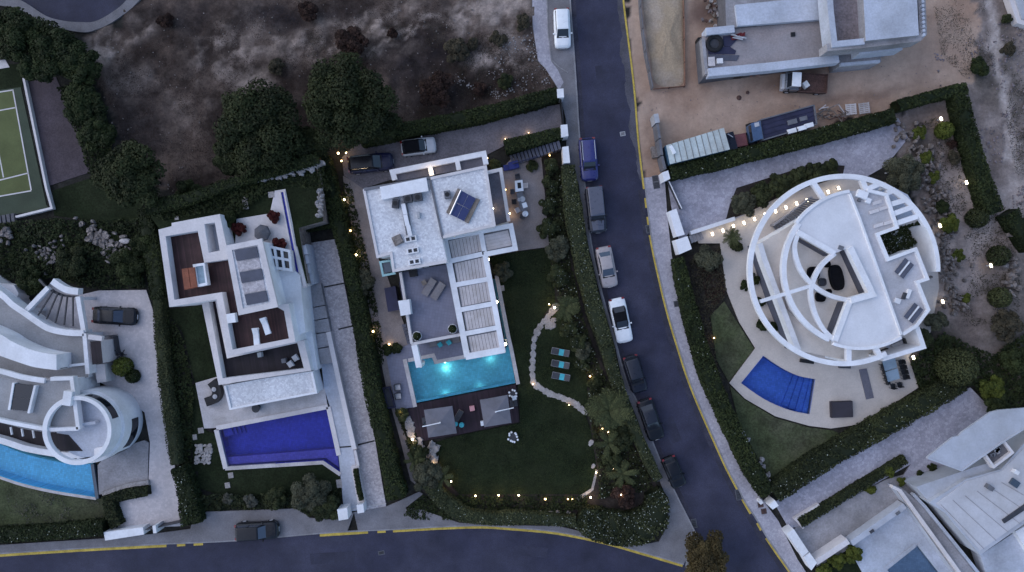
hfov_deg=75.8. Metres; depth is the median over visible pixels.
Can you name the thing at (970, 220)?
clipped bush
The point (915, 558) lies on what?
swimming pool
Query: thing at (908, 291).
roof vent
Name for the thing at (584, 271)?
hedge
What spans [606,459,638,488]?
palm
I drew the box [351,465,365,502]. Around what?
planter trough
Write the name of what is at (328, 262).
driveway
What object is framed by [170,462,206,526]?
hedge
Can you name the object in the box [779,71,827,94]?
flatbed truck
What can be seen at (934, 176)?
shrub
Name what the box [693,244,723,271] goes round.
shrub
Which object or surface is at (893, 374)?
glass table
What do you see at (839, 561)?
shrub
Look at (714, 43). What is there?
tyre
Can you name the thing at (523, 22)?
wild bush
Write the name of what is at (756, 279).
shrub
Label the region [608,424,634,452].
shrub
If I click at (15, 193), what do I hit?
court line
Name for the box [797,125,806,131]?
white bundle
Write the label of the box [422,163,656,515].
planting bed
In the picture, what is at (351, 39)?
wild bush
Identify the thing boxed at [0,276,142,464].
curved house
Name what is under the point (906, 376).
chair
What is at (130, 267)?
shrub
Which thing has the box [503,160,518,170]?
storage chest
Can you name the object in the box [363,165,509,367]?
gravel roof villa
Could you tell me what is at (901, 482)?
shrub
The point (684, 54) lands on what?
net fence
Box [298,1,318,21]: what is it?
wild bush
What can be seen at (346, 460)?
walkway
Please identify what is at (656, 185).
drain cover
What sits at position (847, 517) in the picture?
terrace
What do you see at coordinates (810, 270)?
round pouf
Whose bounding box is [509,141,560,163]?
entrance stair
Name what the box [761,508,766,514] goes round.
drain cover
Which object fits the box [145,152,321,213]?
hedge
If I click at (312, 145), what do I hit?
pine tree
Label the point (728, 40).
plastic sheet
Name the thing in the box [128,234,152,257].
shrub
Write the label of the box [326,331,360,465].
ramp wall
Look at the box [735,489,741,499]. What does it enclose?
drain cover
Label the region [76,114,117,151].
belt tree
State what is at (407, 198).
air conditioner
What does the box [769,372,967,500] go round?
hedge
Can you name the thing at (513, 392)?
flower stand
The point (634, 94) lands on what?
yellow line
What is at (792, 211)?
curved stair
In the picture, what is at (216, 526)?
pavement
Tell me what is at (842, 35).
unfinished house
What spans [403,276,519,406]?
swimming pool
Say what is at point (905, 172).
shrub
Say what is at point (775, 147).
hedge
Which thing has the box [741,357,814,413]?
swimming pool
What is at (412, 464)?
palm
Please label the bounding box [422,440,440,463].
rockery
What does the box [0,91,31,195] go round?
tennis court
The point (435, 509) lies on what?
ivy
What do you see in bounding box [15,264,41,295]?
shrub
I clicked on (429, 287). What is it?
sun lounger
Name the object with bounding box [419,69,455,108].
wild bush
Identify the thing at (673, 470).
parked car
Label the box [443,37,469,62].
wild bush
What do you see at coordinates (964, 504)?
sloping site house
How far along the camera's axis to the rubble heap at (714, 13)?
71.60 m
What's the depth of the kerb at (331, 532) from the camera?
71.84 m
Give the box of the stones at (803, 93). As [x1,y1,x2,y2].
[643,66,944,129]
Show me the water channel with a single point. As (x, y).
(284, 204)
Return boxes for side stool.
[281,358,287,362]
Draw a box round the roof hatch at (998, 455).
[983,441,1013,468]
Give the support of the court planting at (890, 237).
on the round house at (859, 315)
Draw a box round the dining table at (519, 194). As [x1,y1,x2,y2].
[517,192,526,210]
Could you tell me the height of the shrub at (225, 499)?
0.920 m
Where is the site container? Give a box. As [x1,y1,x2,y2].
[662,128,729,166]
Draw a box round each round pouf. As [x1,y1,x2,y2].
[807,267,819,278]
[815,292,825,301]
[818,278,826,285]
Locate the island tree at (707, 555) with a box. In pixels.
[684,529,729,571]
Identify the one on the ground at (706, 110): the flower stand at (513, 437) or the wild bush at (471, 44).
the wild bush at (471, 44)
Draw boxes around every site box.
[707,57,714,66]
[716,58,722,63]
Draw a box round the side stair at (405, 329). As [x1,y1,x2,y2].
[402,324,409,343]
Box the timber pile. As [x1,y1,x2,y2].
[816,104,850,121]
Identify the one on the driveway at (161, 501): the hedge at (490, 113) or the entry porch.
the entry porch
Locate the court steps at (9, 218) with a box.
[0,213,16,223]
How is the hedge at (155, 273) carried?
on the ground at (706, 110)
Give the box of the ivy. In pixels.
[404,495,451,519]
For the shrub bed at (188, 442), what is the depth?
71.68 m
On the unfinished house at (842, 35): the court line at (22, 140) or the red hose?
the red hose
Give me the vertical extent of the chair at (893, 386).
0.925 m
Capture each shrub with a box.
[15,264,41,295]
[55,245,86,277]
[109,247,145,286]
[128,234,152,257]
[172,179,201,196]
[219,210,236,227]
[222,493,232,504]
[231,222,246,236]
[243,494,257,507]
[265,487,286,509]
[266,210,279,223]
[272,237,286,248]
[290,472,331,510]
[310,494,339,521]
[347,268,375,296]
[381,344,391,355]
[392,342,402,353]
[395,408,408,421]
[409,444,429,462]
[412,459,442,490]
[488,158,500,169]
[493,261,512,281]
[526,160,538,171]
[536,217,560,238]
[538,197,556,214]
[541,175,558,194]
[544,158,558,176]
[545,235,570,262]
[546,264,568,287]
[559,319,577,336]
[570,333,586,351]
[574,357,590,371]
[575,341,591,359]
[586,375,602,388]
[601,449,621,471]
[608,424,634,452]
[610,484,635,508]
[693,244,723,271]
[730,240,742,251]
[731,192,756,216]
[740,279,747,290]
[750,180,775,208]
[753,273,760,284]
[756,319,769,330]
[757,297,766,306]
[768,173,792,197]
[770,322,777,330]
[787,166,807,190]
[805,162,826,182]
[815,563,831,571]
[822,158,838,174]
[826,552,846,570]
[844,544,862,563]
[864,486,876,494]
[882,153,925,194]
[882,466,894,477]
[896,477,905,486]
[911,125,926,139]
[916,470,923,475]
[919,150,933,163]
[919,327,934,350]
[924,311,948,331]
[927,170,939,184]
[927,463,936,470]
[935,199,949,213]
[939,213,959,232]
[946,140,957,148]
[948,150,961,164]
[951,248,965,262]
[962,293,970,303]
[969,56,989,76]
[979,375,1004,398]
[983,394,1009,412]
[990,308,1023,343]
[999,41,1015,56]
[999,348,1023,376]
[1001,14,1012,22]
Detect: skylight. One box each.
[8,382,38,413]
[404,235,416,242]
[407,247,418,253]
[408,258,420,264]
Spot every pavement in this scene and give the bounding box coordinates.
[0,0,140,32]
[0,508,353,552]
[354,0,692,563]
[532,0,563,88]
[645,176,805,571]
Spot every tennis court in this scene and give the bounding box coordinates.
[0,87,48,215]
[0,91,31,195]
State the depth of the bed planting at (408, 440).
71.77 m
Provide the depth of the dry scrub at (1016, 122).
71.85 m
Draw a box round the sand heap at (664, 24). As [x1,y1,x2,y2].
[643,0,684,86]
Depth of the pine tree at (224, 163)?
67.76 m
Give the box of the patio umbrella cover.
[254,224,270,240]
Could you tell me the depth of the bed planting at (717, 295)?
71.83 m
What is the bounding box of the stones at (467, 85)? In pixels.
[454,32,549,98]
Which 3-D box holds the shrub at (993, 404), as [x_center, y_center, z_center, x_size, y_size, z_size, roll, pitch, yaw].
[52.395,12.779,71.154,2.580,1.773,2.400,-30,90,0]
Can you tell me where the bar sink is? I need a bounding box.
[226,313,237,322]
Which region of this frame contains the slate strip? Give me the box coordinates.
[859,368,873,398]
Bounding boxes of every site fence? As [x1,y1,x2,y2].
[638,0,652,89]
[650,114,665,171]
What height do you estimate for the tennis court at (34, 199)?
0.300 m
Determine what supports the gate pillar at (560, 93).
on the ground at (706, 110)
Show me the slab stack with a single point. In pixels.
(397, 240)
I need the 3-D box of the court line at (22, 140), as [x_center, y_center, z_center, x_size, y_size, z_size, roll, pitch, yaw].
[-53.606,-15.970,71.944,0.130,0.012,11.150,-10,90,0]
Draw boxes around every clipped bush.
[111,356,133,376]
[125,369,140,383]
[933,347,979,386]
[934,121,954,139]
[964,207,989,228]
[985,245,1011,266]
[986,287,1012,307]
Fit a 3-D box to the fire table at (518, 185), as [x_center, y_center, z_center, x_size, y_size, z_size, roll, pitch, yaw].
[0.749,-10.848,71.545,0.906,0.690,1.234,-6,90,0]
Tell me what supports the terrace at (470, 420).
on the ground at (706, 110)
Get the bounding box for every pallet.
[845,103,856,114]
[858,102,869,114]
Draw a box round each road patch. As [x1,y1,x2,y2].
[310,551,354,564]
[595,65,610,83]
[627,308,640,327]
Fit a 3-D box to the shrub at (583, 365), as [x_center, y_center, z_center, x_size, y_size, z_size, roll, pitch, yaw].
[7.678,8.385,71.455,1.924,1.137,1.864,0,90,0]
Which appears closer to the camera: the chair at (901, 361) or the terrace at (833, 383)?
the chair at (901, 361)
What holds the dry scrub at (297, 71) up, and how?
on the ground at (706, 110)
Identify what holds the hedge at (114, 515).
on the ground at (706, 110)
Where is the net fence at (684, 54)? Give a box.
[653,0,685,89]
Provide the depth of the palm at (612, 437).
70.48 m
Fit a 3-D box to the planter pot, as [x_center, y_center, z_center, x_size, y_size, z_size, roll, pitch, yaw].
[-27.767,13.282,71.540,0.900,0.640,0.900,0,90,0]
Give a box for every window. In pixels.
[85,394,117,418]
[123,417,138,447]
[421,263,445,267]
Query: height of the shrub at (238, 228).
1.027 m
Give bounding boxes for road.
[0,529,685,571]
[21,0,125,21]
[571,0,698,528]
[576,0,786,571]
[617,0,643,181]
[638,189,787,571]
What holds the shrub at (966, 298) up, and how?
on the ground at (706, 110)
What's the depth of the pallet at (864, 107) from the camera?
71.80 m
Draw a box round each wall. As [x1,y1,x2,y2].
[15,78,55,217]
[101,479,150,495]
[104,520,179,540]
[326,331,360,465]
[658,171,669,182]
[666,209,684,237]
[672,236,691,254]
[689,217,734,234]
[782,500,905,569]
[792,502,819,528]
[892,121,1022,315]
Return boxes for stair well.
[382,386,395,408]
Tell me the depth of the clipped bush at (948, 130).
70.80 m
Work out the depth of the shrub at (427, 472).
70.27 m
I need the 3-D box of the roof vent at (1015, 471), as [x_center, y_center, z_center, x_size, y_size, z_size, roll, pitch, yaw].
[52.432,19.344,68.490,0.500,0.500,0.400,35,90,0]
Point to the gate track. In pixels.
(371, 505)
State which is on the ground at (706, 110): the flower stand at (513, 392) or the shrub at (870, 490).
the shrub at (870, 490)
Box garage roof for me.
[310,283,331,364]
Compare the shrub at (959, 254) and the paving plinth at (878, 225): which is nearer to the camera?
the paving plinth at (878, 225)
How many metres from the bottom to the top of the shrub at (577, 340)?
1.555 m
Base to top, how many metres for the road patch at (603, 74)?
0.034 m
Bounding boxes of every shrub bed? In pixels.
[0,10,77,76]
[0,217,146,289]
[56,80,111,181]
[151,165,332,219]
[167,312,194,466]
[200,489,342,516]
[910,332,1023,408]
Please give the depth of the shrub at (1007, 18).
71.43 m
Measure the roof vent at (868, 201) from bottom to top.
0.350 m
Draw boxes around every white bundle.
[787,128,796,133]
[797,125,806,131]
[804,122,813,127]
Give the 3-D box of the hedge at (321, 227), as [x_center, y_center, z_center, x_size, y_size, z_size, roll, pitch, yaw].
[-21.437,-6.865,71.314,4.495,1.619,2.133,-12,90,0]
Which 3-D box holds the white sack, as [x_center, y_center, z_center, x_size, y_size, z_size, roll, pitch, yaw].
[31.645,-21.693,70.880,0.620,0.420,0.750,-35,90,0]
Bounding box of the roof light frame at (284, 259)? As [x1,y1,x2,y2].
[270,246,294,271]
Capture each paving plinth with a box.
[869,208,878,213]
[872,200,881,205]
[873,222,883,227]
[879,205,887,210]
[883,220,892,224]
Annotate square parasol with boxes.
[422,406,456,437]
[480,395,517,426]
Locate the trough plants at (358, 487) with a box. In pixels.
[353,468,363,500]
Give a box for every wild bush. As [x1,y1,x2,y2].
[155,12,174,27]
[268,58,284,75]
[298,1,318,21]
[334,25,369,56]
[386,27,397,37]
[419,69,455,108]
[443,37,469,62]
[466,37,477,50]
[473,81,487,96]
[488,30,508,47]
[497,73,513,89]
[516,13,529,31]
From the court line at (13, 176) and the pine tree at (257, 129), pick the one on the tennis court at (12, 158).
the court line at (13, 176)
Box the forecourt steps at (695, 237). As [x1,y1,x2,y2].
[688,232,703,242]
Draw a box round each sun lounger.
[251,328,260,344]
[259,317,270,334]
[421,278,436,296]
[430,281,445,300]
[454,409,463,422]
[551,347,569,356]
[551,359,569,368]
[552,372,569,381]
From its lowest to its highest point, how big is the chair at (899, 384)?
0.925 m
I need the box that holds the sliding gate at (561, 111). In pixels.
[559,99,563,124]
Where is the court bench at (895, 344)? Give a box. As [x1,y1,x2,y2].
[890,341,902,347]
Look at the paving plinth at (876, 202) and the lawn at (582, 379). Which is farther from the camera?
the lawn at (582, 379)
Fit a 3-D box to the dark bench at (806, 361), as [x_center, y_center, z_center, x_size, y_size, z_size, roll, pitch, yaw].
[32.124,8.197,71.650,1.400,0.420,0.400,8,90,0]
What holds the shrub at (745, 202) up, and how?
on the planting bed at (747, 188)
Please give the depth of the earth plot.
71.96 m
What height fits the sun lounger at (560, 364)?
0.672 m
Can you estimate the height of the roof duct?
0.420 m
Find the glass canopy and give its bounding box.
[379,260,395,276]
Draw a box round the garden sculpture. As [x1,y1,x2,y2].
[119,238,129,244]
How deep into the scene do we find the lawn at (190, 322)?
71.94 m
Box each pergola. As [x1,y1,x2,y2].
[25,278,95,331]
[444,223,517,359]
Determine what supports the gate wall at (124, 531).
on the ground at (706, 110)
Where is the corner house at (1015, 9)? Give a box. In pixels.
[1003,0,1023,28]
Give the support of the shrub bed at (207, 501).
on the ground at (706, 110)
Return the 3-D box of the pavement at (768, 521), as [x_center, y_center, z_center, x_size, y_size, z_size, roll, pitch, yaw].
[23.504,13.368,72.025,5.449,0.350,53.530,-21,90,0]
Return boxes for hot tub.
[182,263,210,289]
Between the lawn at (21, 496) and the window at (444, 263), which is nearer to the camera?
the window at (444, 263)
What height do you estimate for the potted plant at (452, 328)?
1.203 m
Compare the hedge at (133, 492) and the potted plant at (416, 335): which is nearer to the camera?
the potted plant at (416, 335)
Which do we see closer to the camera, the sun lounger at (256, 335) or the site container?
the sun lounger at (256, 335)
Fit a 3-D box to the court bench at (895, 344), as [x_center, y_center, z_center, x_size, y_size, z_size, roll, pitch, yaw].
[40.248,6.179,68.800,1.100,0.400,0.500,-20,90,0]
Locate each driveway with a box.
[83,290,181,526]
[311,239,385,509]
[342,104,563,187]
[668,118,907,238]
[776,387,986,527]
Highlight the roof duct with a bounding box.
[401,203,412,236]
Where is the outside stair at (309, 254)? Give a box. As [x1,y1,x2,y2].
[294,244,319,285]
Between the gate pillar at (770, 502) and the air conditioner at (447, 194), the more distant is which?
the gate pillar at (770, 502)
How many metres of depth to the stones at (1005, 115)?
71.91 m
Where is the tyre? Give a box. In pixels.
[706,35,723,52]
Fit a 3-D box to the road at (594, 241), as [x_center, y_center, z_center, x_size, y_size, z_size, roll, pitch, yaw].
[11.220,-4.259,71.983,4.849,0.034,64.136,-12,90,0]
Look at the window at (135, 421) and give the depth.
70.48 m
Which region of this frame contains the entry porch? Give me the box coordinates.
[88,334,119,382]
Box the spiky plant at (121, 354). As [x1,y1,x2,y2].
[114,348,126,360]
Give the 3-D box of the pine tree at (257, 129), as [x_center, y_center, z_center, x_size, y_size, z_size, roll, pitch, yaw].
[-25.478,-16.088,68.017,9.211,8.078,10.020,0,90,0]
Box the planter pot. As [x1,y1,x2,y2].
[252,405,260,412]
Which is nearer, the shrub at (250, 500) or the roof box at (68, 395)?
the roof box at (68, 395)
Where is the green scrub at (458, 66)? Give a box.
[310,22,551,120]
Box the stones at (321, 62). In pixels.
[95,0,544,191]
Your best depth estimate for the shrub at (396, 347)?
71.38 m
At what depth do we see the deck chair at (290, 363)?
69.12 m
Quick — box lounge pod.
[828,265,844,289]
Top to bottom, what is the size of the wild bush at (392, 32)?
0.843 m
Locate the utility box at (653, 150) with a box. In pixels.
[650,146,657,158]
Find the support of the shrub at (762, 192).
on the planting bed at (747, 188)
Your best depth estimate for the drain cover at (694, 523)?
71.93 m
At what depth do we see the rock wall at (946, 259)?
71.48 m
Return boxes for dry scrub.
[98,0,551,188]
[935,0,995,77]
[1004,22,1023,209]
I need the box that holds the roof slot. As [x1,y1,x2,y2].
[1002,504,1023,522]
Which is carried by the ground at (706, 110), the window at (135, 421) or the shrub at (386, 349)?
the shrub at (386, 349)
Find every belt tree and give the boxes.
[0,6,46,61]
[16,47,56,82]
[25,20,80,76]
[57,40,103,85]
[62,81,108,125]
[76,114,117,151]
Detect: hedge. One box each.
[0,517,109,543]
[101,485,151,501]
[102,500,125,528]
[137,207,167,299]
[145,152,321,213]
[152,298,185,465]
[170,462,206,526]
[306,219,332,232]
[320,155,408,501]
[361,87,559,147]
[422,481,575,527]
[503,127,562,155]
[561,164,662,481]
[574,485,669,547]
[666,108,897,181]
[670,256,772,497]
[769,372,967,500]
[797,454,907,526]
[890,82,968,112]
[945,90,1004,215]
[995,207,1023,252]
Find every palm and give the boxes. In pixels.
[403,452,424,471]
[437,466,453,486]
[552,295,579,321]
[584,387,633,431]
[593,430,622,458]
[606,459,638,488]
[722,226,742,246]
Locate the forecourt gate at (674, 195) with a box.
[667,181,681,209]
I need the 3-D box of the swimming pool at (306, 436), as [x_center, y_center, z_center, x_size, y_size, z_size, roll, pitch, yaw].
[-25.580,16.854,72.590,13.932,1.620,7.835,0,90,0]
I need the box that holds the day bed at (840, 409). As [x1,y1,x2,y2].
[829,400,852,417]
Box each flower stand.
[507,431,518,442]
[508,389,516,396]
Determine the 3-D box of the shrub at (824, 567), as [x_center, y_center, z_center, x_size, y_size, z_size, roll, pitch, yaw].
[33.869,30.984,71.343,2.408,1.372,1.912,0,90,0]
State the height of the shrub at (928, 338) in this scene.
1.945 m
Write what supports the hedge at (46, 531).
on the ground at (706, 110)
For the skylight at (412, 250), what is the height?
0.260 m
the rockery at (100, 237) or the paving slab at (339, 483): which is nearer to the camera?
the rockery at (100, 237)
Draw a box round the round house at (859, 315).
[746,174,939,365]
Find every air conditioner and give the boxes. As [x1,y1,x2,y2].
[392,198,399,208]
[403,195,412,202]
[409,269,417,276]
[413,193,422,201]
[444,190,450,198]
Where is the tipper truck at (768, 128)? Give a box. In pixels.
[746,105,817,145]
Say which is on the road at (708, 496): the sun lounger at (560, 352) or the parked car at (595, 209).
the parked car at (595, 209)
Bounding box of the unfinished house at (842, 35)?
[695,0,926,83]
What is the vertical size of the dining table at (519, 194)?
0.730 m
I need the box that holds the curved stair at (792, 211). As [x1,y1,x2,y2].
[770,196,819,229]
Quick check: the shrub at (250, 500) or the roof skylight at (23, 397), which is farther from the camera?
the shrub at (250, 500)
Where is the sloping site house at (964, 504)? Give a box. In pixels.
[888,407,1023,571]
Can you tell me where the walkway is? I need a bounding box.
[318,332,357,510]
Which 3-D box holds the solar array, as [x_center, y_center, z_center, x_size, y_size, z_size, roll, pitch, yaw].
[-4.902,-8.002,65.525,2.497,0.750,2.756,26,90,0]
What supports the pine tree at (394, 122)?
on the ground at (706, 110)
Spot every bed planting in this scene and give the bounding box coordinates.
[342,183,383,365]
[399,416,428,466]
[453,494,587,512]
[545,167,652,498]
[689,246,746,437]
[702,264,724,304]
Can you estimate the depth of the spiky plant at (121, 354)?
71.35 m
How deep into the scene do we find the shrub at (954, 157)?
71.29 m
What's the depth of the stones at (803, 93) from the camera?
71.94 m
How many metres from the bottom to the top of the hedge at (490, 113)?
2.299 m
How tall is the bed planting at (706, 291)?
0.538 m
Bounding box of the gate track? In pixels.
[351,503,385,509]
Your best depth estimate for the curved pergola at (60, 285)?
69.40 m
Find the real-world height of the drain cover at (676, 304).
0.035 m
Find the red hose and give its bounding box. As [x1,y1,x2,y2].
[731,32,746,39]
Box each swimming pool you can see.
[0,444,100,499]
[214,404,340,475]
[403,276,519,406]
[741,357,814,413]
[884,543,942,571]
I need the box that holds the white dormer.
[1012,524,1023,549]
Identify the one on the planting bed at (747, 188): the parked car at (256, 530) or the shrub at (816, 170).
the shrub at (816, 170)
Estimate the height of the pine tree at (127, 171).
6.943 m
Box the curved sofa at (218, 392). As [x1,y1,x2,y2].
[204,378,223,405]
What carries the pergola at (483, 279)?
on the ground at (706, 110)
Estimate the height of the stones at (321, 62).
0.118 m
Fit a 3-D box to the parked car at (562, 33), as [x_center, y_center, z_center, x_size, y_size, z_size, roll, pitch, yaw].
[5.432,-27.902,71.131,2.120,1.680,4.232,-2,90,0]
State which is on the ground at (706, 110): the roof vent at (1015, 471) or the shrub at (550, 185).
the shrub at (550, 185)
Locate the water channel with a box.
[279,191,300,274]
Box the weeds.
[2,492,101,524]
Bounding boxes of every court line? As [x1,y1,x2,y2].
[0,173,27,180]
[0,190,30,196]
[12,90,31,189]
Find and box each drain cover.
[652,175,658,181]
[653,181,659,188]
[673,300,678,306]
[691,519,696,527]
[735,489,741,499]
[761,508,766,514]
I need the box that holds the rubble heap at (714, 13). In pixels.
[701,0,718,26]
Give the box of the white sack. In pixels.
[801,80,809,89]
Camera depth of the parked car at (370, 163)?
70.71 m
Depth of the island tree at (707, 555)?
67.99 m
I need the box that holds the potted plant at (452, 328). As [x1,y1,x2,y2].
[448,324,456,333]
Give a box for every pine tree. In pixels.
[91,139,166,208]
[212,77,304,176]
[212,142,247,176]
[289,125,330,158]
[301,51,399,152]
[374,110,402,144]
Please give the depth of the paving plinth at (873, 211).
66.06 m
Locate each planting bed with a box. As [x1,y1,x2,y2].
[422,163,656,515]
[683,243,727,389]
[726,163,844,218]
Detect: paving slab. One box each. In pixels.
[198,427,203,433]
[228,472,233,477]
[268,191,273,197]
[336,479,341,487]
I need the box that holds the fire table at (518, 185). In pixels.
[515,180,523,191]
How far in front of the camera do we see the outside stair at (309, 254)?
69.44 m
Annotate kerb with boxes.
[0,525,683,564]
[546,0,567,72]
[569,0,695,532]
[643,178,791,571]
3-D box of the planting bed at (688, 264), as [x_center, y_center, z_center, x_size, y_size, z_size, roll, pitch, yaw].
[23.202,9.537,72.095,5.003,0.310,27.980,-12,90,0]
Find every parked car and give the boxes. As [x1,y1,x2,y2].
[91,306,138,326]
[234,519,279,541]
[347,151,393,174]
[400,136,435,156]
[553,7,571,48]
[578,137,599,181]
[584,186,607,233]
[595,245,617,287]
[608,297,632,342]
[622,354,646,393]
[636,397,663,440]
[661,454,685,488]
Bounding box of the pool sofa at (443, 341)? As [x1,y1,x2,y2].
[429,336,460,347]
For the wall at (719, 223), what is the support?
on the ground at (706, 110)
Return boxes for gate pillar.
[337,503,351,520]
[357,501,366,512]
[557,88,563,102]
[560,124,567,140]
[561,146,569,164]
[763,496,778,508]
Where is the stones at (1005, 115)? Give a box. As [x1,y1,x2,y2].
[934,22,1023,216]
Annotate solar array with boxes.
[446,189,479,222]
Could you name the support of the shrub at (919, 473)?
on the ground at (706, 110)
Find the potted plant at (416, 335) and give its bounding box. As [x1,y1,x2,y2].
[412,331,421,340]
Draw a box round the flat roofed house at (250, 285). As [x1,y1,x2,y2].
[158,214,322,409]
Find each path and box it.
[0,59,8,68]
[194,443,212,464]
[343,176,415,483]
[388,491,422,511]
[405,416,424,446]
[529,304,586,414]
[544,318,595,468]
[577,470,597,500]
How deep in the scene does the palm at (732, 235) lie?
70.81 m
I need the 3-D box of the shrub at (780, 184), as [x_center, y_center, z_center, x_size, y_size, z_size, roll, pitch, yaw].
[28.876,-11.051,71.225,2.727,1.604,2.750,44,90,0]
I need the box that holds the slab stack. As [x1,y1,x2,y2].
[391,234,403,245]
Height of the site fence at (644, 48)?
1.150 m
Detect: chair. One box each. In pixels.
[286,360,294,367]
[291,354,299,361]
[393,383,400,390]
[394,392,400,399]
[890,383,897,389]
[895,382,903,387]
[896,359,905,364]
[898,364,907,369]
[899,369,908,374]
[901,374,910,379]
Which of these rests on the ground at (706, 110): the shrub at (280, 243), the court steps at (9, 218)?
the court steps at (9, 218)
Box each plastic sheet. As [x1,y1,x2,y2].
[708,46,735,53]
[708,54,738,60]
[723,35,736,46]
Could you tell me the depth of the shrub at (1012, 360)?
70.35 m
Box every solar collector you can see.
[894,258,913,278]
[904,303,922,322]
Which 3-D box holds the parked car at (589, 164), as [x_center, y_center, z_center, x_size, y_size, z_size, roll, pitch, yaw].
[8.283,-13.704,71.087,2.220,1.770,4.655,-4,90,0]
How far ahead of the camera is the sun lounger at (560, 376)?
71.50 m
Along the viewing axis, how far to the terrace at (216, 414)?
71.86 m
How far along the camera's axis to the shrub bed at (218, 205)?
68.16 m
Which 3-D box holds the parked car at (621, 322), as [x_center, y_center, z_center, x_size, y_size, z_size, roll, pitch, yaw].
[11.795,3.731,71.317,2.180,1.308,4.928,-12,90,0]
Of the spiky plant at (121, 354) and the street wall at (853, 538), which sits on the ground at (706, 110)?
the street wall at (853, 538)
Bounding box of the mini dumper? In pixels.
[725,132,747,149]
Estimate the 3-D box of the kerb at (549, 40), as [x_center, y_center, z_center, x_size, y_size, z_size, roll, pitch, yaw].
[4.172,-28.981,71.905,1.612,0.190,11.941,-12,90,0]
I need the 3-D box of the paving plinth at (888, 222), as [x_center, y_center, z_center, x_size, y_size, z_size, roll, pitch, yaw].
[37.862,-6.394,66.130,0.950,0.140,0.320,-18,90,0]
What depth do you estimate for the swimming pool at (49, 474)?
73.10 m
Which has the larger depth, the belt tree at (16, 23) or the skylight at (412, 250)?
the belt tree at (16, 23)
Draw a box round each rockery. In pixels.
[0,217,130,274]
[258,160,325,217]
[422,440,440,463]
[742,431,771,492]
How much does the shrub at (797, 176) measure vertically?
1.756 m
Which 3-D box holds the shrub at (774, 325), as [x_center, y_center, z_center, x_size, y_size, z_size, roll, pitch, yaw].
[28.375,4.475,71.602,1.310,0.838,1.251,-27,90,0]
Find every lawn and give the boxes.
[0,64,22,89]
[0,479,105,527]
[52,179,142,220]
[151,167,328,282]
[168,305,216,381]
[191,382,224,471]
[198,465,341,494]
[435,248,597,493]
[534,302,587,408]
[710,302,753,381]
[730,386,837,477]
[818,551,860,571]
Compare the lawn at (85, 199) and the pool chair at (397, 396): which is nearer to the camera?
the pool chair at (397, 396)
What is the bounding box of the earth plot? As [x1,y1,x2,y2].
[28,77,89,185]
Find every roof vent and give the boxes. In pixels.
[855,189,868,199]
[864,197,871,203]
[894,298,900,303]
[906,289,911,298]
[984,483,994,491]
[1008,478,1020,487]
[1011,468,1019,474]
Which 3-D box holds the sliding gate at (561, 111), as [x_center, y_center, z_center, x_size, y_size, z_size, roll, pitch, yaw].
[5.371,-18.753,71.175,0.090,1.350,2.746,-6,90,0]
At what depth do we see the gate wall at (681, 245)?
70.40 m
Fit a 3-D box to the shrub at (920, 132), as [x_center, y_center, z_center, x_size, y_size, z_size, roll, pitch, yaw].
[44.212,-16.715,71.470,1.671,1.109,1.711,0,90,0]
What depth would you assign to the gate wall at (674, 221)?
70.40 m
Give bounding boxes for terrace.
[35,284,89,328]
[98,440,149,493]
[195,377,327,428]
[235,189,307,287]
[386,338,463,408]
[408,384,518,440]
[486,157,548,255]
[692,179,938,427]
[794,474,911,566]
[849,509,949,571]
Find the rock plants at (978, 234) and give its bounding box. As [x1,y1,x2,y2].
[914,117,1019,325]
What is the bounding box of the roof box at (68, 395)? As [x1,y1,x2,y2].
[62,390,74,405]
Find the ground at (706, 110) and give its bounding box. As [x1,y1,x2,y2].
[0,0,1023,571]
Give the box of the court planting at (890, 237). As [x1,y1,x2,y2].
[880,221,919,254]
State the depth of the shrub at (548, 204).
71.00 m
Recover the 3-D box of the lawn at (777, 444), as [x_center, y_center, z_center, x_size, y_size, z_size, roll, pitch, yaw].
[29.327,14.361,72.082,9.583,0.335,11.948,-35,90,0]
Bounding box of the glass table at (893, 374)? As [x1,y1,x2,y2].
[882,358,899,381]
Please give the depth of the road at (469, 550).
71.98 m
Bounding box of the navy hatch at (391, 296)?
[384,286,399,311]
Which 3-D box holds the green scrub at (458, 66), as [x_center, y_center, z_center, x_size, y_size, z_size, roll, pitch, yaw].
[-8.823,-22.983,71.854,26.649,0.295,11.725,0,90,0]
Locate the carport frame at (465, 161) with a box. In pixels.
[389,150,488,180]
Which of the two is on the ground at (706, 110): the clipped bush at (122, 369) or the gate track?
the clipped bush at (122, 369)
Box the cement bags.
[787,115,807,124]
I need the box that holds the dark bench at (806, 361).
[799,358,813,363]
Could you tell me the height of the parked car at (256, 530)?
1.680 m
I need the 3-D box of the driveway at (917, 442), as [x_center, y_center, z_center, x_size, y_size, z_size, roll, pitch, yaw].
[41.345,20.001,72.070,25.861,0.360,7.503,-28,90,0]
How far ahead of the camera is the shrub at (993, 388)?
70.68 m
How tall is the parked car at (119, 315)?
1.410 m
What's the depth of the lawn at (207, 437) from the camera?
71.93 m
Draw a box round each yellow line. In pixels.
[0,545,165,556]
[320,531,367,536]
[393,526,682,566]
[622,0,644,188]
[649,235,736,489]
[742,499,750,513]
[765,538,789,571]
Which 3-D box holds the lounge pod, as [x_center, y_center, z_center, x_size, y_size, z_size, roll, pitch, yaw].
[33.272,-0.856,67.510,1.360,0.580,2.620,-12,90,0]

